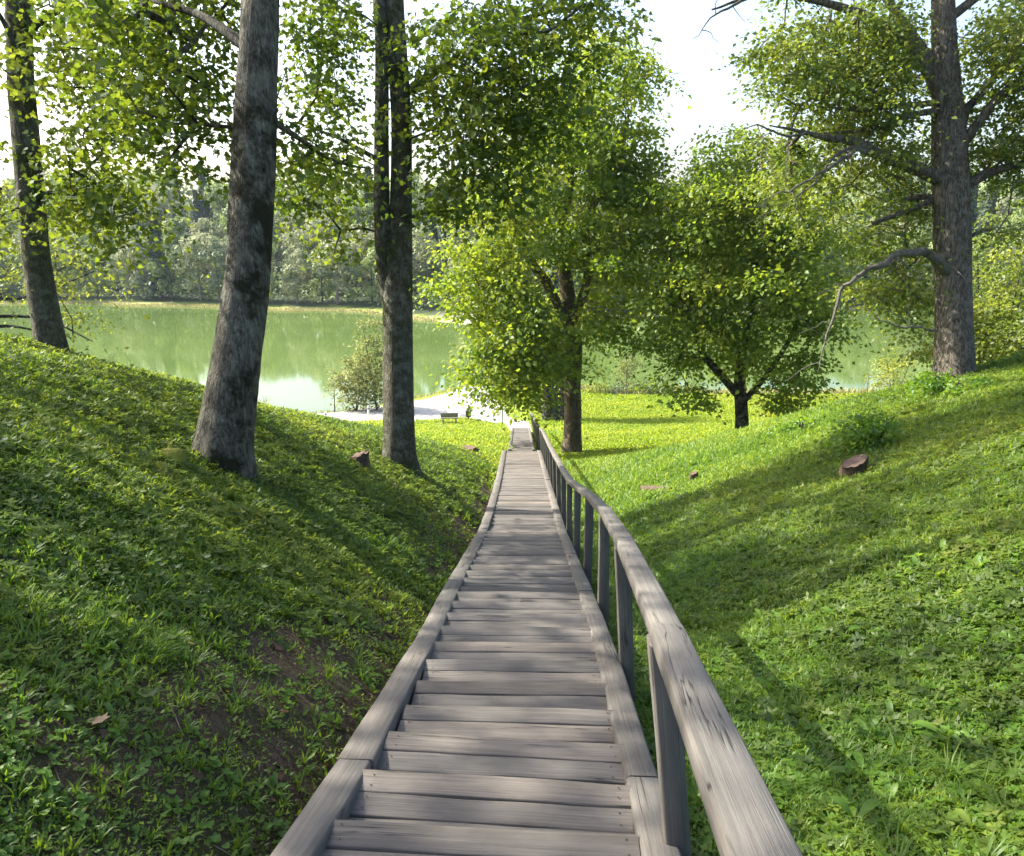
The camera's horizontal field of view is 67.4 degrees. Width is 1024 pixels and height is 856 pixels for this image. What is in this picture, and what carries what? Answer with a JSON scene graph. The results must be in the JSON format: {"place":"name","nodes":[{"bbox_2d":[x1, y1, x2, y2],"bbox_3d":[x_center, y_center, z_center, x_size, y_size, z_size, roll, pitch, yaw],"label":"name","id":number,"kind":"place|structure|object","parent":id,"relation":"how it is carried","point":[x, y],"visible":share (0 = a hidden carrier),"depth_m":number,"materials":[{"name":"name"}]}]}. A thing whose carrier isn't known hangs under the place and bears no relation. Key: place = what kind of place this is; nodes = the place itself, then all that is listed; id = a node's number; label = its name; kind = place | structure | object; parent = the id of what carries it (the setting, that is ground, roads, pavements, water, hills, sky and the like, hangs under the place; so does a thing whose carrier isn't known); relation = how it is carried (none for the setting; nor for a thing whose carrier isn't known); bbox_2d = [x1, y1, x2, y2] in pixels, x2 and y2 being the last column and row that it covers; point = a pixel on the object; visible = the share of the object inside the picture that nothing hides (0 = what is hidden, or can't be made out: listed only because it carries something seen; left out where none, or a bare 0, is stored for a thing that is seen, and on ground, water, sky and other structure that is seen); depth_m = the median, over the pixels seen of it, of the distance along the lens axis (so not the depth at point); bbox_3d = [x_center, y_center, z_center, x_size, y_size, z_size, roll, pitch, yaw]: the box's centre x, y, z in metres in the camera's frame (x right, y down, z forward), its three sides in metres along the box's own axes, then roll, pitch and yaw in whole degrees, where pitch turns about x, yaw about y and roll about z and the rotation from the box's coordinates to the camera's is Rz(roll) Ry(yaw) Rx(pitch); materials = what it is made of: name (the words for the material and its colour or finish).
{"place":"outdoors","nodes":[
{"label":"outdoors","id":0,"kind":"place"},
{"bbox_2d":[316,386,531,431],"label":"road","id":1,"kind":"structure","parent":0,"point":[430,408],"depth_m":60.60,"materials":[{"name":"white concrete"}]},
{"bbox_2d":[0,304,997,412],"bbox_3d":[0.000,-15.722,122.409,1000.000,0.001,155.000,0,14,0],"label":"lake water","id":2,"kind":"structure","parent":0,"point":[299,348],"depth_m":101.38,"materials":[{"name":"green liquid"}]},
{"bbox_2d":[0,196,1023,855],"bbox_3d":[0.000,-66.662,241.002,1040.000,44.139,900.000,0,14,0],"label":"ground","id":3,"kind":"structure","parent":0,"point":[216,720],"depth_m":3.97,"materials":[{"name":"green plant"}]},
{"bbox_2d":[0,250,15,295],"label":"forest tree","id":4,"kind":"object","parent":3,"relation":"on","point":[3,266],"visible":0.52,"depth_m":171.80,"materials":[{"name":"green plant"}]},
{"bbox_2d":[7,249,54,281],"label":"forest tree","id":5,"kind":"object","parent":3,"relation":"on","point":[16,261],"visible":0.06,"depth_m":170.65,"materials":[{"name":"green plant"}]},
{"bbox_2d":[49,242,85,296],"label":"forest tree","id":6,"kind":"object","parent":3,"relation":"on","point":[61,249],"visible":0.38,"depth_m":171.74,"materials":[{"name":"green plant"}]},
{"bbox_2d":[0,176,141,359],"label":"young oak","id":7,"kind":"object","parent":3,"relation":"on","point":[58,288],"visible":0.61,"depth_m":18.99,"materials":[{"name":"green plant"}]},
{"bbox_2d":[50,221,93,276],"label":"forest tree","id":8,"kind":"object","parent":3,"relation":"on","point":[72,247],"visible":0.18,"depth_m":183.21,"materials":[{"name":"green plant"}]},
{"bbox_2d":[64,231,97,285],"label":"forest tree","id":9,"kind":"object","parent":3,"relation":"on","point":[81,240],"visible":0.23,"depth_m":181.22,"materials":[{"name":"green plant"}]},
{"bbox_2d":[77,244,111,297],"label":"forest tree","id":10,"kind":"object","parent":3,"relation":"on","point":[97,279],"visible":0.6,"depth_m":170.62,"materials":[{"name":"green plant"}]},
{"bbox_2d":[99,225,128,281],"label":"forest tree","id":11,"kind":"object","parent":3,"relation":"on","point":[107,238],"visible":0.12,"depth_m":184.43,"materials":[{"name":"green plant"}]},
{"bbox_2d":[0,0,229,353],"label":"maple tree","id":12,"kind":"object","parent":3,"relation":"on","point":[29,151],"visible":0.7,"depth_m":12.97,"materials":[{"name":"green plant"}]},
{"bbox_2d":[106,245,136,296],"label":"forest tree","id":13,"kind":"object","parent":3,"relation":"on","point":[121,271],"visible":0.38,"depth_m":170.12,"materials":[{"name":"green plant"}]},
{"bbox_2d":[112,225,147,274],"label":"forest tree","id":14,"kind":"object","parent":3,"relation":"on","point":[134,227],"visible":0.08,"depth_m":181.13,"materials":[{"name":"green plant"}]},
{"bbox_2d":[118,234,152,296],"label":"forest tree","id":15,"kind":"object","parent":3,"relation":"on","point":[136,278],"visible":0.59,"depth_m":166.64,"materials":[{"name":"green plant"}]},
{"bbox_2d":[137,197,169,226],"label":"forest tree","id":16,"kind":"object","parent":3,"relation":"on","point":[160,217],"visible":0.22,"depth_m":203.38,"materials":[{"name":"green plant"}]},
{"bbox_2d":[143,216,177,297],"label":"spruce tree","id":17,"kind":"object","parent":3,"relation":"on","point":[153,254],"visible":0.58,"depth_m":166.49,"materials":[{"name":"green plant"}]},
{"bbox_2d":[140,187,185,232],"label":"forest tree","id":18,"kind":"object","parent":3,"relation":"on","point":[166,202],"visible":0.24,"depth_m":203.67,"materials":[{"name":"green plant"}]},
{"bbox_2d":[146,243,186,299],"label":"forest tree","id":19,"kind":"object","parent":3,"relation":"on","point":[154,266],"visible":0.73,"depth_m":165.54,"materials":[{"name":"green plant"}]},
{"bbox_2d":[156,448,186,466],"bbox_3d":[-3.382,0.305,7.551,0.353,0.217,0.296,0,14,0],"label":"mossy rock","id":20,"kind":"object","parent":3,"relation":"on","point":[181,458],"visible":0.44,"depth_m":7.48,"materials":[{"name":"green stone"}]},
{"bbox_2d":[168,166,190,232],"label":"spruce tree","id":21,"kind":"object","parent":3,"relation":"on","point":[178,187],"visible":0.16,"depth_m":217.93,"materials":[{"name":"green plant"}]},
{"bbox_2d":[161,216,199,286],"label":"forest tree","id":22,"kind":"object","parent":3,"relation":"on","point":[181,224],"visible":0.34,"depth_m":175.12,"materials":[{"name":"green plant"}]},
{"bbox_2d":[171,232,211,300],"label":"forest tree","id":23,"kind":"object","parent":3,"relation":"on","point":[200,243],"visible":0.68,"depth_m":163.11,"materials":[{"name":"green plant"}]},
{"bbox_2d":[189,189,205,246],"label":"spruce tree","id":24,"kind":"object","parent":3,"relation":"on","point":[197,206],"visible":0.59,"depth_m":203.54,"materials":[{"name":"green plant"}]},
{"bbox_2d":[188,217,224,240],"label":"forest tree","id":25,"kind":"object","parent":3,"relation":"on","point":[202,223],"visible":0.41,"depth_m":190.15,"materials":[{"name":"green plant"}]},
{"bbox_2d":[196,173,216,233],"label":"spruce tree","id":26,"kind":"object","parent":3,"relation":"on","point":[206,211],"visible":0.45,"depth_m":215.10,"materials":[{"name":"green plant"}]},
{"bbox_2d":[14,0,405,485],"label":"maple tree","id":27,"kind":"object","parent":3,"relation":"on","point":[224,433],"visible":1,"depth_m":8.56,"materials":[{"name":"green plant"}]},
{"bbox_2d":[195,235,226,300],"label":"forest tree","id":28,"kind":"object","parent":3,"relation":"on","point":[215,251],"visible":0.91,"depth_m":161.51,"materials":[{"name":"green plant"}]},
{"bbox_2d":[202,183,228,238],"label":"forest tree","id":29,"kind":"object","parent":3,"relation":"on","point":[214,195],"visible":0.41,"depth_m":201.67,"materials":[{"name":"green plant"}]},
{"bbox_2d":[219,204,227,248],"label":"forest tree","id":30,"kind":"object","parent":3,"relation":"on","point":[224,215],"visible":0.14,"depth_m":185.79,"materials":[{"name":"green plant"}]},
{"bbox_2d":[270,241,278,293],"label":"forest tree","id":31,"kind":"object","parent":3,"relation":"on","point":[272,276],"visible":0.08,"depth_m":160.57,"materials":[{"name":"green plant"}]},
{"bbox_2d":[271,211,294,275],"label":"forest tree","id":32,"kind":"object","parent":3,"relation":"on","point":[276,256],"visible":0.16,"depth_m":182.80,"materials":[{"name":"green plant"}]},
{"bbox_2d":[279,248,311,302],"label":"forest tree","id":33,"kind":"object","parent":3,"relation":"on","point":[296,280],"visible":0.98,"depth_m":156.30,"materials":[{"name":"green plant"}]},
{"bbox_2d":[279,229,317,286],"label":"forest tree","id":34,"kind":"object","parent":3,"relation":"on","point":[292,240],"visible":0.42,"depth_m":169.41,"materials":[{"name":"green plant"}]},
{"bbox_2d":[282,209,317,261],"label":"forest tree","id":35,"kind":"object","parent":3,"relation":"on","point":[291,220],"visible":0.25,"depth_m":183.00,"materials":[{"name":"green plant"}]},
{"bbox_2d":[292,214,338,286],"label":"forest tree","id":36,"kind":"object","parent":3,"relation":"on","point":[308,237],"visible":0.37,"depth_m":168.66,"materials":[{"name":"green plant"}]},
{"bbox_2d":[307,250,335,301],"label":"forest tree","id":37,"kind":"object","parent":3,"relation":"on","point":[325,287],"visible":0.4,"depth_m":159.47,"materials":[{"name":"green plant"}]},
{"bbox_2d":[310,239,354,303],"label":"forest tree","id":38,"kind":"object","parent":3,"relation":"on","point":[342,269],"visible":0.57,"depth_m":155.64,"materials":[{"name":"green plant"}]},
{"bbox_2d":[323,354,382,413],"bbox_3d":[-12.514,-3.672,61.757,5.106,4.771,5.816,-7,16,-25],"label":"willow bush","id":39,"kind":"object","parent":3,"relation":"on","point":[340,378],"visible":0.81,"depth_m":60.87,"materials":[{"name":"green plant"}]},
{"bbox_2d":[337,202,373,276],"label":"forest tree","id":40,"kind":"object","parent":3,"relation":"on","point":[357,212],"visible":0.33,"depth_m":176.75,"materials":[{"name":"green plant"}]},
{"bbox_2d":[339,223,377,282],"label":"forest tree","id":41,"kind":"object","parent":3,"relation":"on","point":[355,247],"visible":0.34,"depth_m":162.78,"materials":[{"name":"green plant"}]},
{"bbox_2d":[350,450,370,469],"bbox_3d":[-2.706,0.587,13.567,0.413,0.373,0.388,6,15,21],"label":"tree stump","id":42,"kind":"object","parent":3,"relation":"on","point":[362,457],"visible":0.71,"depth_m":13.47,"materials":[{"name":"brown wood"}]},
{"bbox_2d":[339,308,382,409],"bbox_3d":[-10.840,-5.385,61.048,5.598,8.288,5.536,8,16,29],"label":"young birch","id":43,"kind":"object","parent":3,"relation":"on","point":[369,344],"visible":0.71,"depth_m":60.44,"materials":[{"name":"green plant"}]},
{"bbox_2d":[353,245,378,303],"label":"forest tree","id":44,"kind":"object","parent":3,"relation":"on","point":[367,262],"visible":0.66,"depth_m":154.34,"materials":[{"name":"green plant"}]},
{"bbox_2d":[412,170,432,237],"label":"forest tree","id":45,"kind":"object","parent":3,"relation":"on","point":[415,177],"visible":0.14,"depth_m":198.76,"materials":[{"name":"green plant"}]},
{"bbox_2d":[412,225,443,293],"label":"forest tree","id":46,"kind":"object","parent":3,"relation":"on","point":[419,267],"visible":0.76,"depth_m":153.46,"materials":[{"name":"green plant"}]},
{"bbox_2d":[423,217,444,283],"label":"spruce tree","id":47,"kind":"object","parent":3,"relation":"on","point":[435,235],"visible":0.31,"depth_m":160.39,"materials":[{"name":"green plant"}]},
{"bbox_2d":[216,0,662,480],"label":"maple tree","id":48,"kind":"object","parent":3,"relation":"on","point":[392,242],"visible":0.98,"depth_m":14.71,"materials":[{"name":"green plant"}]},
{"bbox_2d":[438,181,453,262],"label":"spruce tree","id":49,"kind":"object","parent":3,"relation":"on","point":[442,235],"visible":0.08,"depth_m":172.88,"materials":[{"name":"green plant"}]},
{"bbox_2d":[441,413,457,423],"bbox_3d":[-4.271,-0.624,52.524,1.188,0.900,0.600,0,14,0],"label":"park bench","id":50,"kind":"object","parent":3,"relation":"on","point":[449,416],"visible":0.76,"depth_m":52.31,"materials":[{"name":"grey wood"}]},
{"bbox_2d":[444,213,482,265],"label":"forest tree","id":51,"kind":"object","parent":3,"relation":"on","point":[471,232],"visible":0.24,"depth_m":159.68,"materials":[{"name":"green plant"}]},
{"bbox_2d":[0,300,932,321],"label":"reed belt","id":52,"kind":"object","parent":3,"relation":"on","point":[274,308],"visible":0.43,"depth_m":153.45,"materials":[{"name":"plant"}]},
{"bbox_2d":[0,410,949,855],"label":"dry straw","id":53,"kind":"object","parent":3,"relation":"on","point":[178,722],"visible":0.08,"depth_m":3.61,"materials":[{"name":"plant"}]},
{"bbox_2d":[270,450,681,855],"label":"wooden stairway","id":54,"kind":"object","parent":3,"relation":"on","point":[500,719],"visible":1,"depth_m":4.11,"materials":[{"name":"grey wood"}]},
{"bbox_2d":[540,428,802,855],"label":"wooden railing","id":55,"kind":"object","parent":54,"relation":"attached to","point":[743,812],"visible":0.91,"depth_m":2.62,"materials":[{"name":"grey wood"}]},
{"bbox_2d":[0,194,1014,309],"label":"forest undergrowth","id":56,"kind":"object","parent":3,"relation":"on","point":[353,290],"visible":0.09,"depth_m":169.00,"materials":[{"name":"green plant"}]},
{"bbox_2d":[0,348,1022,855],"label":"dandelion leaves","id":57,"kind":"object","parent":3,"relation":"on","point":[146,740],"visible":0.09,"depth_m":3.66,"materials":[{"name":"green plant"}]},
{"bbox_2d":[0,158,1022,250],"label":"woodland","id":58,"kind":"object","parent":3,"relation":"on","point":[850,195],"visible":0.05,"depth_m":242.96,"materials":[{"name":"green plant"}]},
{"bbox_2d":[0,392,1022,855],"bbox_3d":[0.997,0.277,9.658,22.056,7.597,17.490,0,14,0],"label":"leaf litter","id":59,"kind":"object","parent":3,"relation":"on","point":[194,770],"visible":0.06,"depth_m":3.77,"materials":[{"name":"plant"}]},
{"bbox_2d":[0,332,1023,855],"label":"ground elder carpet","id":60,"kind":"object","parent":3,"relation":"on","point":[176,402],"visible":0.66,"depth_m":7.35,"materials":[{"name":"green plant"}]},
{"bbox_2d":[0,341,1023,855],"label":"clover patch","id":61,"kind":"object","parent":3,"relation":"on","point":[868,773],"visible":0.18,"depth_m":4.55,"materials":[{"name":"green plant"}]},
{"bbox_2d":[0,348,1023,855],"bbox_3d":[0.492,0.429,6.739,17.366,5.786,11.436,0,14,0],"label":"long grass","id":62,"kind":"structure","parent":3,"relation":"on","point":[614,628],"depth_m":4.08,"materials":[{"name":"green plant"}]},
{"bbox_2d":[508,428,534,450],"bbox_3d":[0.435,0.667,36.716,1.065,3.058,13.379,0,14,0],"label":"wooden stairway","id":63,"kind":"object","parent":3,"relation":"on","point":[521,439],"visible":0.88,"depth_m":34.57,"materials":[{"name":"grey wood"}]},
{"bbox_2d":[494,279,561,420],"bbox_3d":[1.344,-5.803,55.373,6.410,10.809,7.247,0,14,0],"label":"shore tree","id":64,"kind":"object","parent":3,"relation":"on","point":[545,414],"visible":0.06,"depth_m":54.72,"materials":[{"name":"green plant"}]},
{"bbox_2d":[530,412,540,449],"bbox_3d":[1.165,0.193,36.938,0.354,3.706,12.308,0,14,0],"label":"wooden railing","id":65,"kind":"object","parent":3,"relation":"on","point":[535,427],"visible":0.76,"depth_m":33.12,"materials":[{"name":"grey wood"}]},
{"bbox_2d":[540,245,560,299],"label":"spruce tree","id":66,"kind":"object","parent":3,"relation":"on","point":[556,276],"visible":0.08,"depth_m":139.07,"materials":[{"name":"green plant"}]},
{"bbox_2d":[413,25,694,452],"bbox_3d":[2.012,-8.395,34.949,14.677,19.401,12.169,-6,15,-22],"label":"maple tree","id":67,"kind":"object","parent":3,"relation":"on","point":[521,326],"visible":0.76,"depth_m":32.81,"materials":[{"name":"green plant"}]},
{"bbox_2d":[536,285,602,419],"bbox_3d":[2.579,-5.193,55.062,5.601,9.810,6.359,-5,15,-20],"label":"shore tree","id":68,"kind":"object","parent":3,"relation":"on","point":[554,412],"visible":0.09,"depth_m":54.70,"materials":[{"name":"green plant"}]},
{"bbox_2d":[558,220,597,297],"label":"forest tree","id":69,"kind":"object","parent":3,"relation":"on","point":[577,285],"visible":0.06,"depth_m":139.02,"materials":[{"name":"green plant"}]},
{"bbox_2d":[550,283,628,419],"bbox_3d":[5.011,-5.449,55.667,6.552,9.969,8.457,-5,15,-19],"label":"shore tree","id":70,"kind":"object","parent":3,"relation":"on","point":[561,407],"visible":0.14,"depth_m":54.69,"materials":[{"name":"green plant"}]},
{"bbox_2d":[306,378,882,413],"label":"shore grass","id":71,"kind":"structure","parent":3,"relation":"on","point":[839,390],"depth_m":71.25,"materials":[{"name":"green plant"}]},
{"bbox_2d":[581,382,608,394],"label":"bush","id":72,"kind":"object","parent":3,"relation":"on","point":[597,388],"visible":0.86,"depth_m":71.31,"materials":[{"name":"green plant"}]},
{"bbox_2d":[603,380,636,393],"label":"bush","id":73,"kind":"object","parent":3,"relation":"on","point":[615,391],"visible":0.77,"depth_m":71.00,"materials":[{"name":"green plant"}]},
{"bbox_2d":[609,346,648,393],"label":"sapling","id":74,"kind":"object","parent":3,"relation":"on","point":[625,372],"visible":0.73,"depth_m":71.23,"materials":[{"name":"green plant"}]},
{"bbox_2d":[353,388,952,540],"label":"lawn grass","id":75,"kind":"structure","parent":3,"relation":"on","point":[625,432],"depth_m":45.19,"materials":[{"name":"green plant"}]},
{"bbox_2d":[590,119,895,428],"bbox_3d":[9.295,-6.131,33.015,11.570,14.028,12.065,-6,16,-23],"label":"maple tree","id":76,"kind":"object","parent":3,"relation":"on","point":[703,221],"visible":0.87,"depth_m":31.29,"materials":[{"name":"green plant"}]},
{"bbox_2d":[762,413,821,436],"bbox_3d":[6.807,-0.025,18.204,1.472,0.603,1.139,-9,17,-31],"label":"bush","id":77,"kind":"object","parent":3,"relation":"on","point":[797,423],"visible":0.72,"depth_m":18.16,"materials":[{"name":"green plant"}]},
{"bbox_2d":[827,220,861,285],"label":"forest tree","id":78,"kind":"object","parent":3,"relation":"on","point":[849,230],"visible":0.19,"depth_m":169.01,"materials":[{"name":"green plant"}]},
{"bbox_2d":[832,250,871,302],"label":"forest tree","id":79,"kind":"object","parent":3,"relation":"on","point":[853,261],"visible":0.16,"depth_m":157.99,"materials":[{"name":"green plant"}]},
{"bbox_2d":[838,454,868,476],"bbox_3d":[5.401,0.596,12.126,0.487,0.417,0.595,0,14,0],"label":"tree stump","id":80,"kind":"object","parent":3,"relation":"on","point":[850,467],"visible":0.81,"depth_m":11.97,"materials":[{"name":"brown wood"}]},
{"bbox_2d":[693,0,1023,382],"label":"oak tree","id":81,"kind":"object","parent":3,"relation":"on","point":[949,176],"visible":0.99,"depth_m":19.20,"materials":[{"name":"green plant"}]},
{"bbox_2d":[814,409,913,455],"bbox_3d":[6.150,0.098,13.613,1.735,0.904,1.514,0,14,0],"label":"bush","id":82,"kind":"object","parent":3,"relation":"on","point":[868,430],"visible":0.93,"depth_m":13.39,"materials":[{"name":"green plant"}]},
{"bbox_2d":[847,189,884,245],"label":"forest tree","id":83,"kind":"object","parent":3,"relation":"on","point":[861,198],"visible":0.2,"depth_m":195.23,"materials":[{"name":"green plant"}]},
{"bbox_2d":[750,532,1023,845],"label":"dock leaves","id":84,"kind":"object","parent":3,"relation":"on","point":[869,804],"visible":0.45,"depth_m":4.24,"materials":[{"name":"green plant"}]},
{"bbox_2d":[853,341,925,391],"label":"yellow bush","id":85,"kind":"object","parent":3,"relation":"on","point":[888,369],"visible":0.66,"depth_m":65.80,"materials":[{"name":"green plant"}]},
{"bbox_2d":[869,236,911,291],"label":"forest tree","id":86,"kind":"object","parent":3,"relation":"on","point":[877,277],"visible":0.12,"depth_m":159.98,"materials":[{"name":"green plant"}]},
{"bbox_2d":[891,229,932,279],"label":"forest tree","id":87,"kind":"object","parent":3,"relation":"on","point":[914,240],"visible":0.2,"depth_m":169.67,"materials":[{"name":"green plant"}]},
{"bbox_2d":[905,257,933,301],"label":"forest tree","id":88,"kind":"object","parent":3,"relation":"on","point":[926,264],"visible":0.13,"depth_m":160.27,"materials":[{"name":"green plant"}]},
{"bbox_2d":[898,368,1000,400],"bbox_3d":[9.554,-0.918,16.593,2.003,0.695,2.256,0,14,0],"label":"bush","id":89,"kind":"object","parent":3,"relation":"on","point":[929,380],"visible":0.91,"depth_m":16.52,"materials":[{"name":"green plant"}]},
{"bbox_2d":[888,280,1021,380],"bbox_3d":[17.133,-2.631,30.622,4.391,6.938,5.977,-6,15,-22],"label":"tall shrub","id":90,"kind":"object","parent":3,"relation":"on","point":[930,351],"visible":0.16,"depth_m":30.23,"materials":[{"name":"green plant"}]},
{"bbox_2d":[923,244,1023,364],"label":"tall shrub","id":91,"kind":"object","parent":3,"relation":"on","point":[1018,290],"visible":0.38,"depth_m":28.85,"materials":[{"name":"green plant"}]},
{"bbox_2d":[971,185,978,231],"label":"spruce tree","id":92,"kind":"object","parent":3,"relation":"on","point":[974,216],"visible":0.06,"depth_m":197.16,"materials":[{"name":"green plant"}]},
{"bbox_2d":[933,183,1023,361],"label":"tall shrub","id":93,"kind":"object","parent":3,"relation":"on","point":[1008,238],"visible":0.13,"depth_m":38.34,"materials":[{"name":"green plant"}]},
{"bbox_2d":[977,184,998,236],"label":"spruce tree","id":94,"kind":"object","parent":3,"relation":"on","point":[992,205],"visible":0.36,"depth_m":198.45,"materials":[{"name":"green plant"}]},
{"bbox_2d":[972,235,1004,299],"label":"forest tree","id":95,"kind":"object","parent":3,"relation":"on","point":[979,257],"visible":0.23,"depth_m":161.71,"materials":[{"name":"green plant"}]},
{"bbox_2d":[974,296,1023,363],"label":"tall shrub","id":96,"kind":"object","parent":3,"relation":"on","point":[1017,332],"visible":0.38,"depth_m":27.67,"materials":[{"name":"green plant"}]},
{"bbox_2d":[984,197,1022,241],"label":"forest tree","id":97,"kind":"object","parent":3,"relation":"on","point":[1001,208],"visible":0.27,"depth_m":201.61,"materials":[{"name":"green plant"}]},
{"bbox_2d":[991,236,1023,299],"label":"forest tree","id":98,"kind":"object","parent":3,"relation":"on","point":[1006,263],"visible":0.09,"depth_m":162.11,"materials":[{"name":"green plant"}]},
{"bbox_2d":[1004,215,1023,247],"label":"forest tree","id":99,"kind":"object","parent":3,"relation":"on","point":[1017,221],"visible":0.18,"depth_m":186.44,"materials":[{"name":"green plant"}]},
{"bbox_2d":[0,0,1023,203],"label":"sky","id":100,"kind":"structure","parent":0,"point":[677,22],"materials":[{"name":"white"}]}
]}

